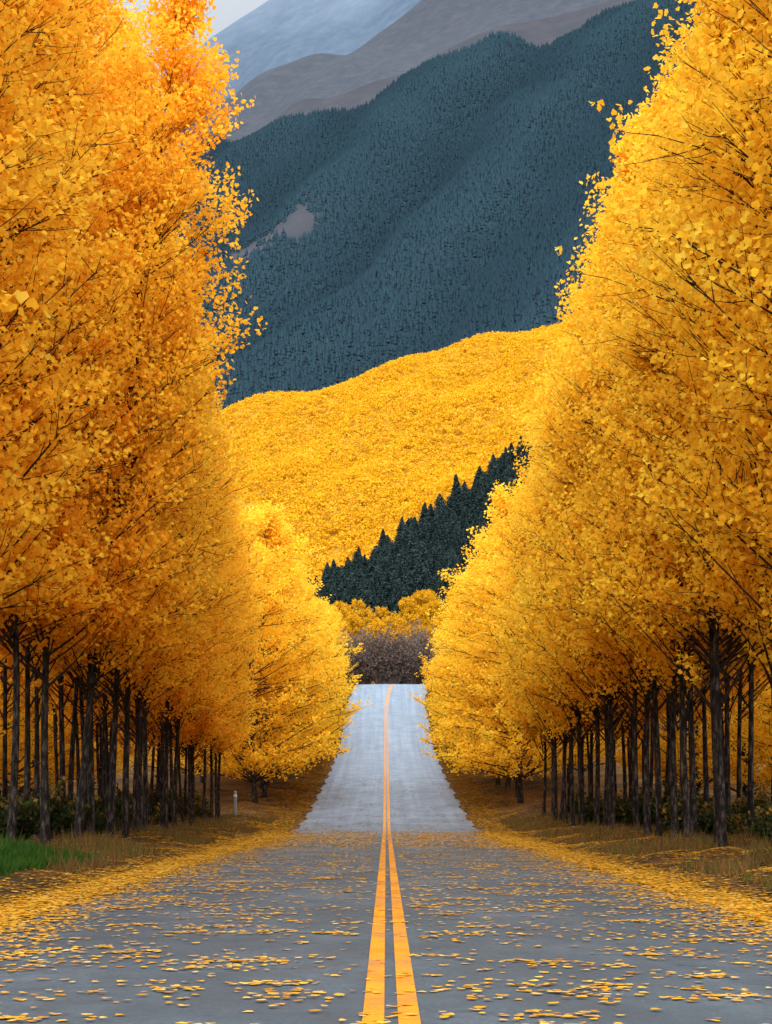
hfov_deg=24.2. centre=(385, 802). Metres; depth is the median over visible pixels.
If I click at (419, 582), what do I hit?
conifer tree
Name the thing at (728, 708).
golden tree
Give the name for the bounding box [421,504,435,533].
conifer tree
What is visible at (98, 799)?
shrub
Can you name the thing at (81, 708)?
golden tree
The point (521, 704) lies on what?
golden tree
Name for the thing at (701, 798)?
shrub
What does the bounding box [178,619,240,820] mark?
golden tree
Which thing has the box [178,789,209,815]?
shrub
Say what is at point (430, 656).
brush thicket
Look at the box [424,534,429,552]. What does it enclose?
conifer tree
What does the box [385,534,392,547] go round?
conifer tree
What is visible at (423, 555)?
conifer tree
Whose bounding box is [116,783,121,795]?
shrub
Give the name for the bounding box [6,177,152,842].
golden tree
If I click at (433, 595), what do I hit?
rounded tree
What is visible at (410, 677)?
brush thicket
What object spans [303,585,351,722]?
golden tree
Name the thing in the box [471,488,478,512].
conifer tree
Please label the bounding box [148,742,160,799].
golden tree
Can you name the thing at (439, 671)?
golden tree
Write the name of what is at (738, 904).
fallen leaves
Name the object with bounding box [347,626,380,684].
brush thicket
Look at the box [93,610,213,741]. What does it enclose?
golden tree
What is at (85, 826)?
shrub
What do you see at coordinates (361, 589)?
conifer tree
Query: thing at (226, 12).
sky
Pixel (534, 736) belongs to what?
golden tree
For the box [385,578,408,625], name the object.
conifer tree
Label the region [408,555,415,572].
conifer tree
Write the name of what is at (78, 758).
golden tree
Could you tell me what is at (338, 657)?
golden tree
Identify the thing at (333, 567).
conifer tree
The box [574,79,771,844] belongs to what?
golden tree
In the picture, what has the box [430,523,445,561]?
conifer tree
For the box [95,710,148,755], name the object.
golden tree
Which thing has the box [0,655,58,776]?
golden tree
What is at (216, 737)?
golden tree
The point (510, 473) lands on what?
conifer tree
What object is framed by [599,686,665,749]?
golden tree
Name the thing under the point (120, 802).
shrub
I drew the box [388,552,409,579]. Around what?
conifer tree
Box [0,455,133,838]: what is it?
golden tree
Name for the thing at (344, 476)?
hill forest
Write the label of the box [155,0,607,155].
bare ridge
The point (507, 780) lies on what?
golden tree
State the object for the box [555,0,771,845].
golden tree
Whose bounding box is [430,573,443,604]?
conifer tree
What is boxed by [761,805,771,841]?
shrub
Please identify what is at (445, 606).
rounded tree
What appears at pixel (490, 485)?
conifer tree
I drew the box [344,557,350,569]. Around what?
conifer tree
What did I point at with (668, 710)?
golden tree
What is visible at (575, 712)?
golden tree
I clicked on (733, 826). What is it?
shrub
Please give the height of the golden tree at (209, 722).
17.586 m
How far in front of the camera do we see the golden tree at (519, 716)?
84.89 m
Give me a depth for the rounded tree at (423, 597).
287.04 m
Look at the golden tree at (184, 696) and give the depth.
60.65 m
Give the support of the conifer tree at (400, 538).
on the hillside
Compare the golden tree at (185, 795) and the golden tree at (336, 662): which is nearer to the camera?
the golden tree at (185, 795)
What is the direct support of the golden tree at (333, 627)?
on the ground at (533, 791)
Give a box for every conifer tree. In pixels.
[314,588,319,600]
[318,562,332,595]
[319,580,328,600]
[327,583,339,610]
[328,567,344,618]
[329,559,336,577]
[340,566,349,597]
[342,570,368,607]
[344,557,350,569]
[345,564,351,580]
[349,551,365,569]
[351,553,360,572]
[352,578,365,611]
[354,562,363,571]
[356,590,376,627]
[357,547,364,564]
[363,555,367,568]
[365,551,381,589]
[365,566,382,600]
[366,583,376,608]
[373,567,392,623]
[374,546,382,558]
[374,587,387,626]
[376,529,387,548]
[380,542,391,563]
[381,556,394,576]
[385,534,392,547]
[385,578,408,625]
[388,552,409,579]
[388,565,407,624]
[389,534,407,562]
[390,570,397,587]
[393,516,407,544]
[401,518,411,543]
[401,543,407,552]
[403,568,411,591]
[404,570,414,596]
[405,516,424,545]
[405,528,421,565]
[406,520,423,550]
[406,557,431,609]
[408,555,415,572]
[409,541,433,577]
[418,503,428,525]
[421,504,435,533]
[421,516,438,548]
[422,521,430,541]
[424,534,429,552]
[424,568,432,589]
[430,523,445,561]
[430,540,446,577]
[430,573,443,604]
[432,549,444,580]
[433,493,447,511]
[433,563,440,575]
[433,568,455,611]
[437,550,450,583]
[440,549,461,571]
[442,496,460,519]
[443,550,458,595]
[444,510,461,549]
[448,491,458,509]
[450,474,460,512]
[451,531,462,561]
[455,480,472,525]
[457,506,472,532]
[457,522,475,571]
[459,487,472,518]
[469,514,479,552]
[470,479,476,499]
[470,520,488,561]
[471,487,486,519]
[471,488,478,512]
[472,466,484,490]
[473,475,486,495]
[479,497,494,525]
[479,512,486,526]
[483,476,495,499]
[484,469,495,496]
[485,453,500,484]
[496,458,502,480]
[496,465,518,491]
[498,477,518,493]
[499,446,511,481]
[501,458,510,479]
[508,442,516,467]
[512,436,524,467]
[514,454,529,485]
[516,448,526,482]
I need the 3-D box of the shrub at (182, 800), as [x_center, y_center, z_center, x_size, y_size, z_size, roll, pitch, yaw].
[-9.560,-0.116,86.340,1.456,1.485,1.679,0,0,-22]
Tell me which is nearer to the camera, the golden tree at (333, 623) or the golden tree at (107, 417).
the golden tree at (107, 417)
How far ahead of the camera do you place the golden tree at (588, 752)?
84.22 m
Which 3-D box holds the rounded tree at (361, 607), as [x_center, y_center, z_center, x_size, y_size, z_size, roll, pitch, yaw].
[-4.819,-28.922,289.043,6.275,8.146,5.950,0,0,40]
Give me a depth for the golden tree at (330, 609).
205.98 m
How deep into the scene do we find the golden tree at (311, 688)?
106.94 m
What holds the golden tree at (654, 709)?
on the ground at (533, 791)
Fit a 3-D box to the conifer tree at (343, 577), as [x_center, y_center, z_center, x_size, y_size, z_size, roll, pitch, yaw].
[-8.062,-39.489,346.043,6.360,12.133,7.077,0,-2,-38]
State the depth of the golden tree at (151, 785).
69.77 m
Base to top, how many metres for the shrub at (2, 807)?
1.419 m
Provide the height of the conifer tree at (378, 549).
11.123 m
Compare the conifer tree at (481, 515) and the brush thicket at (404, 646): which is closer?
the brush thicket at (404, 646)
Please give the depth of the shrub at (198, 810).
82.73 m
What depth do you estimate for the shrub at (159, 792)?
85.46 m
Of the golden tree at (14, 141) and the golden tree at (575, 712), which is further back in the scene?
the golden tree at (575, 712)
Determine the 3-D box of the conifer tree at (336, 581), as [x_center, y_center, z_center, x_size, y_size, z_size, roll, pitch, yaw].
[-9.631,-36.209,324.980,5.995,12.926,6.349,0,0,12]
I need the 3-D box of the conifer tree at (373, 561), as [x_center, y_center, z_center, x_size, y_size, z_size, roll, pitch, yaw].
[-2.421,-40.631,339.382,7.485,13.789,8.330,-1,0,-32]
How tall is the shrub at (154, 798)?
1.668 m
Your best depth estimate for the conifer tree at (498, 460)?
400.37 m
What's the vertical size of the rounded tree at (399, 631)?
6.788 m
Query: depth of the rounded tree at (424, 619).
269.56 m
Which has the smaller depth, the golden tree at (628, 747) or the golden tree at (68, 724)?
the golden tree at (68, 724)
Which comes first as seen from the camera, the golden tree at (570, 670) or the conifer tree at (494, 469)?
the golden tree at (570, 670)
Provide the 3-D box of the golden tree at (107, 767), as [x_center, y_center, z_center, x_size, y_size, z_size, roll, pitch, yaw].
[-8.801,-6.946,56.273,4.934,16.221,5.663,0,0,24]
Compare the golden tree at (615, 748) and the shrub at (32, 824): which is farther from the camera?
the golden tree at (615, 748)
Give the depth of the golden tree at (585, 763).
103.57 m
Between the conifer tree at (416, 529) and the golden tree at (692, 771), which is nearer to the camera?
the golden tree at (692, 771)
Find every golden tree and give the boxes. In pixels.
[0,0,78,510]
[0,0,102,600]
[0,0,142,840]
[0,0,147,606]
[0,0,147,641]
[0,0,197,847]
[0,55,97,627]
[0,76,53,325]
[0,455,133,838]
[0,648,20,672]
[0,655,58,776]
[0,657,33,802]
[0,668,99,793]
[0,678,34,744]
[0,680,122,798]
[1,675,83,795]
[4,517,166,802]
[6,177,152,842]
[19,358,217,834]
[22,665,112,801]
[23,0,213,835]
[23,0,267,840]
[31,330,98,558]
[39,702,142,783]
[54,0,234,838]
[56,700,111,795]
[57,510,181,805]
[64,672,131,833]
[64,672,180,833]
[65,697,123,766]
[68,690,134,802]
[71,227,245,833]
[85,240,237,831]
[86,46,253,837]
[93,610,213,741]
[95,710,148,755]
[98,542,208,763]
[108,736,248,772]
[120,571,214,819]
[130,286,263,829]
[130,716,160,763]
[133,305,226,826]
[147,609,231,745]
[148,726,184,817]
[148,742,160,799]
[149,736,202,782]
[153,367,236,828]
[155,433,250,826]
[156,606,234,819]
[157,296,263,826]
[164,469,239,824]
[172,742,201,791]
[173,506,354,803]
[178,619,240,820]
[182,459,254,823]
[184,473,269,819]
[185,488,258,820]
[198,499,372,797]
[206,517,262,819]
[217,445,271,815]
[239,510,360,788]
[241,557,344,785]
[255,557,352,777]
[272,621,343,772]
[276,573,361,737]
[278,608,359,727]
[300,586,356,731]
[302,583,343,729]
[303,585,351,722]
[312,591,352,704]
[316,601,352,718]
[318,599,345,647]
[319,599,345,657]
[324,599,351,665]
[331,604,357,672]
[410,533,524,785]
[414,518,530,787]
[417,543,604,796]
[417,587,466,728]
[420,478,615,802]
[422,607,453,698]
[422,623,446,698]
[423,610,463,736]
[428,601,493,772]
[430,593,526,777]
[470,487,549,813]
[476,372,569,820]
[483,428,625,827]
[483,598,569,814]
[486,474,584,816]
[491,457,562,815]
[496,336,602,825]
[499,466,566,819]
[500,463,594,823]
[506,282,619,826]
[507,225,642,828]
[507,468,616,824]
[509,353,639,827]
[511,170,660,830]
[512,290,661,826]
[523,521,603,813]
[523,539,629,741]
[524,735,626,782]
[525,547,593,801]
[525,727,625,789]
[529,102,677,837]
[542,519,660,826]
[543,151,678,836]
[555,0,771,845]
[564,159,746,837]
[570,55,735,837]
[570,197,765,834]
[573,467,730,799]
[574,5,771,848]
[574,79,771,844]
[576,466,732,803]
[584,723,617,796]
[589,0,771,556]
[589,399,709,812]
[590,559,770,833]
[593,678,664,801]
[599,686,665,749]
[600,0,771,440]
[600,702,758,780]
[600,720,629,752]
[600,723,621,798]
[604,0,771,629]
[608,0,771,621]
[608,434,771,803]
[613,698,658,742]
[613,703,631,800]
[614,672,769,795]
[617,698,662,778]
[623,99,771,702]
[624,721,643,794]
[637,696,709,796]
[640,672,771,799]
[659,690,724,750]
[662,688,710,801]
[683,122,771,515]
[687,641,770,835]
[696,652,764,782]
[706,668,771,788]
[717,0,771,340]
[720,650,770,807]
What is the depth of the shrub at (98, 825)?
55.60 m
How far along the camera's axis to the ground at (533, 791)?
93.50 m
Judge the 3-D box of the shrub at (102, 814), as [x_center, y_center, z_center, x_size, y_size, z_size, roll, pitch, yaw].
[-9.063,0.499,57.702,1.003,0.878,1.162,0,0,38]
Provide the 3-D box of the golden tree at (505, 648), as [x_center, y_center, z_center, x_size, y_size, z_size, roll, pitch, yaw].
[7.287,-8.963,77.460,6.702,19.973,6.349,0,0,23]
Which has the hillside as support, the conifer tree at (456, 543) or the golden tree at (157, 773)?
the conifer tree at (456, 543)
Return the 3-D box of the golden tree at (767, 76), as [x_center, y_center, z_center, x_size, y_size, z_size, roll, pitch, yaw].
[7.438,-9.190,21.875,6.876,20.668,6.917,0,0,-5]
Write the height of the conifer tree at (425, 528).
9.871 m
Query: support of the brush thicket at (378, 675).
on the ground at (533, 791)
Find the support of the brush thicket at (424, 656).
on the ground at (533, 791)
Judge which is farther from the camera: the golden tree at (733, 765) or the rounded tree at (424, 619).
the rounded tree at (424, 619)
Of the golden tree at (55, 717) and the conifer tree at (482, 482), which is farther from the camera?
the conifer tree at (482, 482)
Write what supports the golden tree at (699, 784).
on the ground at (533, 791)
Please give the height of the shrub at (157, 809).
1.499 m
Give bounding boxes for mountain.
[159,0,420,124]
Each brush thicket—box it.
[342,629,367,683]
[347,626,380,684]
[350,627,371,684]
[361,626,401,683]
[364,622,419,683]
[394,626,430,683]
[396,635,421,683]
[398,617,435,683]
[417,637,436,680]
[418,625,444,676]
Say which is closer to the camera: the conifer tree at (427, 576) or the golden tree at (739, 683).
the golden tree at (739, 683)
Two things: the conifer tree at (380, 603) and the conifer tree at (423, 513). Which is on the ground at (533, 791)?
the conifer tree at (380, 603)
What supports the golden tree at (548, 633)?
on the ground at (533, 791)
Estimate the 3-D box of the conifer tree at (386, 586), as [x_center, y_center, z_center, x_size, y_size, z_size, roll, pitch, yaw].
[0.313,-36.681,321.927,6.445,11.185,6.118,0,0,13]
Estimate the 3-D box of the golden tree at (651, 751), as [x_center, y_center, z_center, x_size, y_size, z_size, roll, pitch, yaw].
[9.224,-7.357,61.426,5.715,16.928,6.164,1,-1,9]
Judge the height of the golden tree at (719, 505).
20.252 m
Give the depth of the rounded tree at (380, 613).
272.83 m
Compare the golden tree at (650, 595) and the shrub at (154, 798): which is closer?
the golden tree at (650, 595)
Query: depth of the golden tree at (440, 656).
170.58 m
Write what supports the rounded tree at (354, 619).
on the ground at (533, 791)
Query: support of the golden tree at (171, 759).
on the ground at (533, 791)
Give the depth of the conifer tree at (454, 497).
392.04 m
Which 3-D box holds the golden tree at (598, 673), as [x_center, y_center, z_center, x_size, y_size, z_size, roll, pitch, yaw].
[7.481,-9.298,55.329,6.896,20.832,6.876,0,0,-3]
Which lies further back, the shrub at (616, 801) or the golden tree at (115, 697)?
the shrub at (616, 801)
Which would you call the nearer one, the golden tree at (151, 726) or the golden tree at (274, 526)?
the golden tree at (151, 726)
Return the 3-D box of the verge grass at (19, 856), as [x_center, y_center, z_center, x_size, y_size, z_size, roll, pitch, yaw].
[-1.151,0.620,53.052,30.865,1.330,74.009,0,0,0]
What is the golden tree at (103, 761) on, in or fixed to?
on the ground at (533, 791)
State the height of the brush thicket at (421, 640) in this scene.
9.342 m
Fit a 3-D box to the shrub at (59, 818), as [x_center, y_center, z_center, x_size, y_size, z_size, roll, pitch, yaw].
[-8.382,0.073,45.289,2.155,1.748,1.724,0,0,21]
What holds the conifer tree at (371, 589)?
on the ground at (533, 791)
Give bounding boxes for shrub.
[0,790,39,841]
[0,800,8,834]
[19,772,97,838]
[57,793,101,811]
[63,806,96,831]
[74,788,105,815]
[95,805,116,829]
[95,810,106,833]
[115,796,131,822]
[115,799,138,824]
[115,813,129,832]
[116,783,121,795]
[116,790,152,808]
[119,800,160,827]
[148,783,169,812]
[148,794,159,815]
[152,810,159,824]
[153,775,177,801]
[159,800,179,813]
[177,786,188,814]
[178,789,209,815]
[186,796,214,817]
[567,784,594,815]
[575,798,603,822]
[585,794,603,816]
[593,790,622,821]
[615,798,622,822]
[617,782,663,828]
[639,780,701,823]
[649,784,713,833]
[697,789,712,815]
[697,801,746,835]
[713,790,760,833]
[726,808,746,834]
[733,779,770,823]
[744,823,762,840]
[748,794,771,839]
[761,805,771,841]
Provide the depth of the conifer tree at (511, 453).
400.55 m
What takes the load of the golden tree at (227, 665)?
on the ground at (533, 791)
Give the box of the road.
[0,684,771,1023]
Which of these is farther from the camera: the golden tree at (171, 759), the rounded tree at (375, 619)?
the rounded tree at (375, 619)
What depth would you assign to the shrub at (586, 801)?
82.28 m
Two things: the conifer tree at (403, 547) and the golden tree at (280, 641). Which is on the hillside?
the conifer tree at (403, 547)
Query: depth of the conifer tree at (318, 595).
359.99 m
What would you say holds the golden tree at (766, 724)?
on the ground at (533, 791)
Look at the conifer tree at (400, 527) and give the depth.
390.36 m
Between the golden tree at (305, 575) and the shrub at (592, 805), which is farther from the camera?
the golden tree at (305, 575)
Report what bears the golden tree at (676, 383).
on the ground at (533, 791)
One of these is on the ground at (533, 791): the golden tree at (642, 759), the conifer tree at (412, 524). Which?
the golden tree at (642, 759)
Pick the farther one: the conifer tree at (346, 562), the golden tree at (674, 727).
the conifer tree at (346, 562)
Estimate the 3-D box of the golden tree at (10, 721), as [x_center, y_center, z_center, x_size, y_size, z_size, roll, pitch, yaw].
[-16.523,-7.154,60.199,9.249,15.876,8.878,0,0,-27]
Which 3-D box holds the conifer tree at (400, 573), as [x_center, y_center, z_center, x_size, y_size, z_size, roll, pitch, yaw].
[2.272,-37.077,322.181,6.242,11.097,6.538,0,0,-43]
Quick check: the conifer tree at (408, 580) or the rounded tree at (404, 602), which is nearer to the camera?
the rounded tree at (404, 602)
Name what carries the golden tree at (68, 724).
on the ground at (533, 791)
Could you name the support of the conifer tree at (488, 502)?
on the hillside
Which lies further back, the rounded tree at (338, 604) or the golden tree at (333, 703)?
the rounded tree at (338, 604)
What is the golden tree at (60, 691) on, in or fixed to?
on the ground at (533, 791)
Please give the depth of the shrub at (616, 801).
71.35 m
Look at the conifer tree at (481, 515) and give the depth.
359.99 m
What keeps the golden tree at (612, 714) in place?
on the ground at (533, 791)
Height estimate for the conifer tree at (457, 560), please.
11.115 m
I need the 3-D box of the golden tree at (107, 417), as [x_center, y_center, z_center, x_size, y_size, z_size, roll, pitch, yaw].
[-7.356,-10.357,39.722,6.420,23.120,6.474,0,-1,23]
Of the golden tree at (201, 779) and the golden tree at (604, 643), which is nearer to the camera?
the golden tree at (604, 643)
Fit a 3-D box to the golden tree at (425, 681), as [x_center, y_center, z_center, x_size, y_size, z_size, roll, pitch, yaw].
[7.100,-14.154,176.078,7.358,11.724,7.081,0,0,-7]
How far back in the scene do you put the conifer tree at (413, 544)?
351.49 m
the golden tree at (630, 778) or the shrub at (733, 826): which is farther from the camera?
the golden tree at (630, 778)
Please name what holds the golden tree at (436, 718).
on the ground at (533, 791)
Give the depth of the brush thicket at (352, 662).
220.43 m
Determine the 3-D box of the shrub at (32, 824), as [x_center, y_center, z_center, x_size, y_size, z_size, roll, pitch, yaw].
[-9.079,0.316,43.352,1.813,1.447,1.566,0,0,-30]
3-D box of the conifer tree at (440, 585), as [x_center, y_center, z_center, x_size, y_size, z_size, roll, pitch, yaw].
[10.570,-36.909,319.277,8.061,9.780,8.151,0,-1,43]
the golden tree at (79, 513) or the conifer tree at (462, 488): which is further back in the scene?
the conifer tree at (462, 488)
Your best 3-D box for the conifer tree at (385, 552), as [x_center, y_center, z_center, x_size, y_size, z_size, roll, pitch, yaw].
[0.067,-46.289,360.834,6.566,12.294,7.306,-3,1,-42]
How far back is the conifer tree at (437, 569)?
330.62 m
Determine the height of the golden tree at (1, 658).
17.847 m
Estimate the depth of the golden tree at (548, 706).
69.85 m
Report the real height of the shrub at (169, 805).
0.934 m
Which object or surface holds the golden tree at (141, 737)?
on the ground at (533, 791)
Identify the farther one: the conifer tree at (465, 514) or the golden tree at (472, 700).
the conifer tree at (465, 514)
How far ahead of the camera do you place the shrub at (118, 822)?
56.47 m
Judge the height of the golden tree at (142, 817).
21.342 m
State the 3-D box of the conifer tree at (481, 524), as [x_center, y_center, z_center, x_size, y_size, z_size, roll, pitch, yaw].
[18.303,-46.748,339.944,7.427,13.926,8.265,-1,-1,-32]
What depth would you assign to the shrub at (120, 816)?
61.14 m
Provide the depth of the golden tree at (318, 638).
116.28 m
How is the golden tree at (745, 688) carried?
on the ground at (533, 791)
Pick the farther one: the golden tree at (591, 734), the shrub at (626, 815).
the golden tree at (591, 734)
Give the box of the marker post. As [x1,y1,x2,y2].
[233,791,236,814]
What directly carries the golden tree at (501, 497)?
on the ground at (533, 791)
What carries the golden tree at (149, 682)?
on the ground at (533, 791)
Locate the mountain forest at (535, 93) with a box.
[165,0,702,410]
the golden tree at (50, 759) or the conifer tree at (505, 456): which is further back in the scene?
the conifer tree at (505, 456)
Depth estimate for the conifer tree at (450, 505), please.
384.10 m
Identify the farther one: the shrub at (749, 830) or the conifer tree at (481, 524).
the conifer tree at (481, 524)
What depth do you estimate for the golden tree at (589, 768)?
80.99 m
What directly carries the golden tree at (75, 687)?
on the ground at (533, 791)
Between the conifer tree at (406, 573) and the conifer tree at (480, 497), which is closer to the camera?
the conifer tree at (406, 573)
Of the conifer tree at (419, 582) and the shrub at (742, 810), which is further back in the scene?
the conifer tree at (419, 582)
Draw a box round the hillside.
[215,335,563,576]
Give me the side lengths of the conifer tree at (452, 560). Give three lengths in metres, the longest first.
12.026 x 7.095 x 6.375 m
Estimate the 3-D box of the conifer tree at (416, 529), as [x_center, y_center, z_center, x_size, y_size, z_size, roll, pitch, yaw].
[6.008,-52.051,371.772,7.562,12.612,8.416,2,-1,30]
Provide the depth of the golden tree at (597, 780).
65.82 m
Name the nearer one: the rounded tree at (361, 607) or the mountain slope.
the rounded tree at (361, 607)
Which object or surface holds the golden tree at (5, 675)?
on the ground at (533, 791)
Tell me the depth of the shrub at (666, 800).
58.30 m
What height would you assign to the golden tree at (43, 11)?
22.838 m
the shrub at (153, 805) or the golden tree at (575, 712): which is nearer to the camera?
the golden tree at (575, 712)
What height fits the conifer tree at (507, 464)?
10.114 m
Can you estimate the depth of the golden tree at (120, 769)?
88.34 m
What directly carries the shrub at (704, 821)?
on the ground at (533, 791)
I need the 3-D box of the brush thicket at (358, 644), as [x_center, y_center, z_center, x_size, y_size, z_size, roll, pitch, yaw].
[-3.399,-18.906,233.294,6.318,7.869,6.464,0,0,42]
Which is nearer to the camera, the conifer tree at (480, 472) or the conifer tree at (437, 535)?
the conifer tree at (437, 535)
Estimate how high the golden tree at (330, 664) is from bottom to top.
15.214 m
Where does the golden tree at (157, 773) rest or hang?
on the ground at (533, 791)
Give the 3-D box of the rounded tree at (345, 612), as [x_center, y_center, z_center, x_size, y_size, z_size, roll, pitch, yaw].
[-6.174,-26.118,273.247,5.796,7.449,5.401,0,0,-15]
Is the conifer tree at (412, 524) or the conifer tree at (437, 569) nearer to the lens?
the conifer tree at (437, 569)
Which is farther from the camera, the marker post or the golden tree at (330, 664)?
the golden tree at (330, 664)
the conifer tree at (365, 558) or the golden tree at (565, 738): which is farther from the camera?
the conifer tree at (365, 558)
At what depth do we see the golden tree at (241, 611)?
82.88 m
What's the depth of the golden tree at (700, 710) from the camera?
67.14 m
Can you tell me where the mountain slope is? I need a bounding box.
[171,0,705,408]
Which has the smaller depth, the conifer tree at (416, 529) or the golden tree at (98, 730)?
the golden tree at (98, 730)
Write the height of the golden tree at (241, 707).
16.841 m
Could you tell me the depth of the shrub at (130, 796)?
74.17 m
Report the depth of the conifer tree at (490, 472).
378.45 m
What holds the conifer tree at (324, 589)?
on the hillside
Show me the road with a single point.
(392, 764)
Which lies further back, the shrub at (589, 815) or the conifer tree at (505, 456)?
the conifer tree at (505, 456)
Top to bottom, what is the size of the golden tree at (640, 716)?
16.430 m
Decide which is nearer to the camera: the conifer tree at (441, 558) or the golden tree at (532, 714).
the golden tree at (532, 714)
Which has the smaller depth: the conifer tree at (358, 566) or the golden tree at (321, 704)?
the golden tree at (321, 704)
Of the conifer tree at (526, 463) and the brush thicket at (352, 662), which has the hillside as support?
the conifer tree at (526, 463)
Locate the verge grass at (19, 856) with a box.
[0,807,771,889]
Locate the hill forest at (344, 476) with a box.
[212,321,572,585]
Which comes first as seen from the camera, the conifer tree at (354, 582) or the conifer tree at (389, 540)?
the conifer tree at (354, 582)
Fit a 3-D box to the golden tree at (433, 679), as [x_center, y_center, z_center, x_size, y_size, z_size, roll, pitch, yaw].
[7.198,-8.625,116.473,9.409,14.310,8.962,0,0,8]
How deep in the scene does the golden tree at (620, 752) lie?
91.20 m
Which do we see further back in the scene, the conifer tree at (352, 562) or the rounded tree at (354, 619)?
the conifer tree at (352, 562)
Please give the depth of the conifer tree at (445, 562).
328.78 m
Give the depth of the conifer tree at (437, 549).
338.50 m
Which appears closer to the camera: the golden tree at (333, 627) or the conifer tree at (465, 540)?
the golden tree at (333, 627)
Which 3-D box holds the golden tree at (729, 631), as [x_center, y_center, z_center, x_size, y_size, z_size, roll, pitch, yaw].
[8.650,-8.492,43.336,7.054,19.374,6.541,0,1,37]
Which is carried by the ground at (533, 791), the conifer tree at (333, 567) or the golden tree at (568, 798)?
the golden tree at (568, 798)
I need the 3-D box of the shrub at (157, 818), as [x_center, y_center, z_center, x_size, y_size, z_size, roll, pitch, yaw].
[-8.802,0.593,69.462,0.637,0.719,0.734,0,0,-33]
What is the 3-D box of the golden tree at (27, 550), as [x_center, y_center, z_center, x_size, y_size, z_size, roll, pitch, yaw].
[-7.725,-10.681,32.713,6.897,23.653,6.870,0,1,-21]
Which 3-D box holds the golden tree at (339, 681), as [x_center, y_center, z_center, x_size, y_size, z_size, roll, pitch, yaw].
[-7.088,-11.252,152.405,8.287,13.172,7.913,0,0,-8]
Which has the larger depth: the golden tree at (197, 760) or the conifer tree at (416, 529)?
the conifer tree at (416, 529)
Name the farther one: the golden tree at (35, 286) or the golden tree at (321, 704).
the golden tree at (321, 704)
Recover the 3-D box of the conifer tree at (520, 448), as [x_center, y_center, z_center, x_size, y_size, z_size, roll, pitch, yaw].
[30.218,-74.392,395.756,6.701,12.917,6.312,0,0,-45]
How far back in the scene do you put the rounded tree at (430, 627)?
251.09 m
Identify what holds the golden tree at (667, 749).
on the ground at (533, 791)
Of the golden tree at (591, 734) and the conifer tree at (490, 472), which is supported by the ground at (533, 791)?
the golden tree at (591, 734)
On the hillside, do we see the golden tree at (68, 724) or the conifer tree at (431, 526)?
the conifer tree at (431, 526)
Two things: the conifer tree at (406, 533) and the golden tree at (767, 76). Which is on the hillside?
the conifer tree at (406, 533)
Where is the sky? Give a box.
[93,0,267,89]
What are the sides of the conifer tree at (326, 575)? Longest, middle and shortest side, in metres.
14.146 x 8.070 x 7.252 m
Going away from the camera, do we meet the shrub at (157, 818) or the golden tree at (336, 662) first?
the shrub at (157, 818)
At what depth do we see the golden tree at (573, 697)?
62.83 m
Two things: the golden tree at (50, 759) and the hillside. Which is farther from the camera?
the hillside
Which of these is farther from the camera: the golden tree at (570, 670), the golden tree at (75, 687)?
the golden tree at (570, 670)
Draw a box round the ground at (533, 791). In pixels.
[0,631,771,928]
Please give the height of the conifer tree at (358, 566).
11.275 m
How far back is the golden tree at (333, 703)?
136.73 m
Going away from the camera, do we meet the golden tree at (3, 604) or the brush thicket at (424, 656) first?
the golden tree at (3, 604)
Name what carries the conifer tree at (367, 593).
on the ground at (533, 791)
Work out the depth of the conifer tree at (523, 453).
385.31 m
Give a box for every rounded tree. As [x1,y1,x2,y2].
[332,600,348,616]
[339,598,376,634]
[339,607,364,636]
[342,613,370,641]
[352,619,391,651]
[364,605,397,637]
[367,617,396,640]
[389,596,423,635]
[389,612,426,640]
[393,628,411,639]
[399,589,441,630]
[412,600,442,643]
[417,589,442,625]
[426,612,446,643]
[431,596,459,618]
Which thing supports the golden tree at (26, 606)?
on the ground at (533, 791)
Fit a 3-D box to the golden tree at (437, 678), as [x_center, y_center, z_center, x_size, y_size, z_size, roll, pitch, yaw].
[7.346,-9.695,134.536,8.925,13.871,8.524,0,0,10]
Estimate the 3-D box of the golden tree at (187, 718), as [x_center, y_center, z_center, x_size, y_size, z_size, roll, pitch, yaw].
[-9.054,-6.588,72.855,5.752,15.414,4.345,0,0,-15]
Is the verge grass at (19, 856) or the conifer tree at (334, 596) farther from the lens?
the conifer tree at (334, 596)
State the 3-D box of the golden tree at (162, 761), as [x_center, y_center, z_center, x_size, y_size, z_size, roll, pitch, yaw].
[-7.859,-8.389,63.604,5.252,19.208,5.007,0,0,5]
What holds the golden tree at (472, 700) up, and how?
on the ground at (533, 791)
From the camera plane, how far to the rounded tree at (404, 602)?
285.51 m
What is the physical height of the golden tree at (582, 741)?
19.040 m
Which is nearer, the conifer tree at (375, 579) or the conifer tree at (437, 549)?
the conifer tree at (375, 579)
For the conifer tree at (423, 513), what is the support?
on the hillside
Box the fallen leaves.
[0,684,771,1023]
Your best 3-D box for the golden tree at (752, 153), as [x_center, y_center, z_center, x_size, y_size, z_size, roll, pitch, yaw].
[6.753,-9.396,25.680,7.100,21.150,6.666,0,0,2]
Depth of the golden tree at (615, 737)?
79.01 m
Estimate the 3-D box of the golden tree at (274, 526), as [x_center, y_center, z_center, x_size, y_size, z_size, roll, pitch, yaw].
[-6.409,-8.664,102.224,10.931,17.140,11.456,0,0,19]
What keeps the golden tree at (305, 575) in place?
on the ground at (533, 791)
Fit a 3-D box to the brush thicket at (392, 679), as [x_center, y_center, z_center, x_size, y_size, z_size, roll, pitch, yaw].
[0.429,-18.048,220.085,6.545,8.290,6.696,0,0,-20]
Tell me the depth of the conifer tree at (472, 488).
388.72 m
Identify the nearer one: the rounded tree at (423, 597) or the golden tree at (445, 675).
the golden tree at (445, 675)

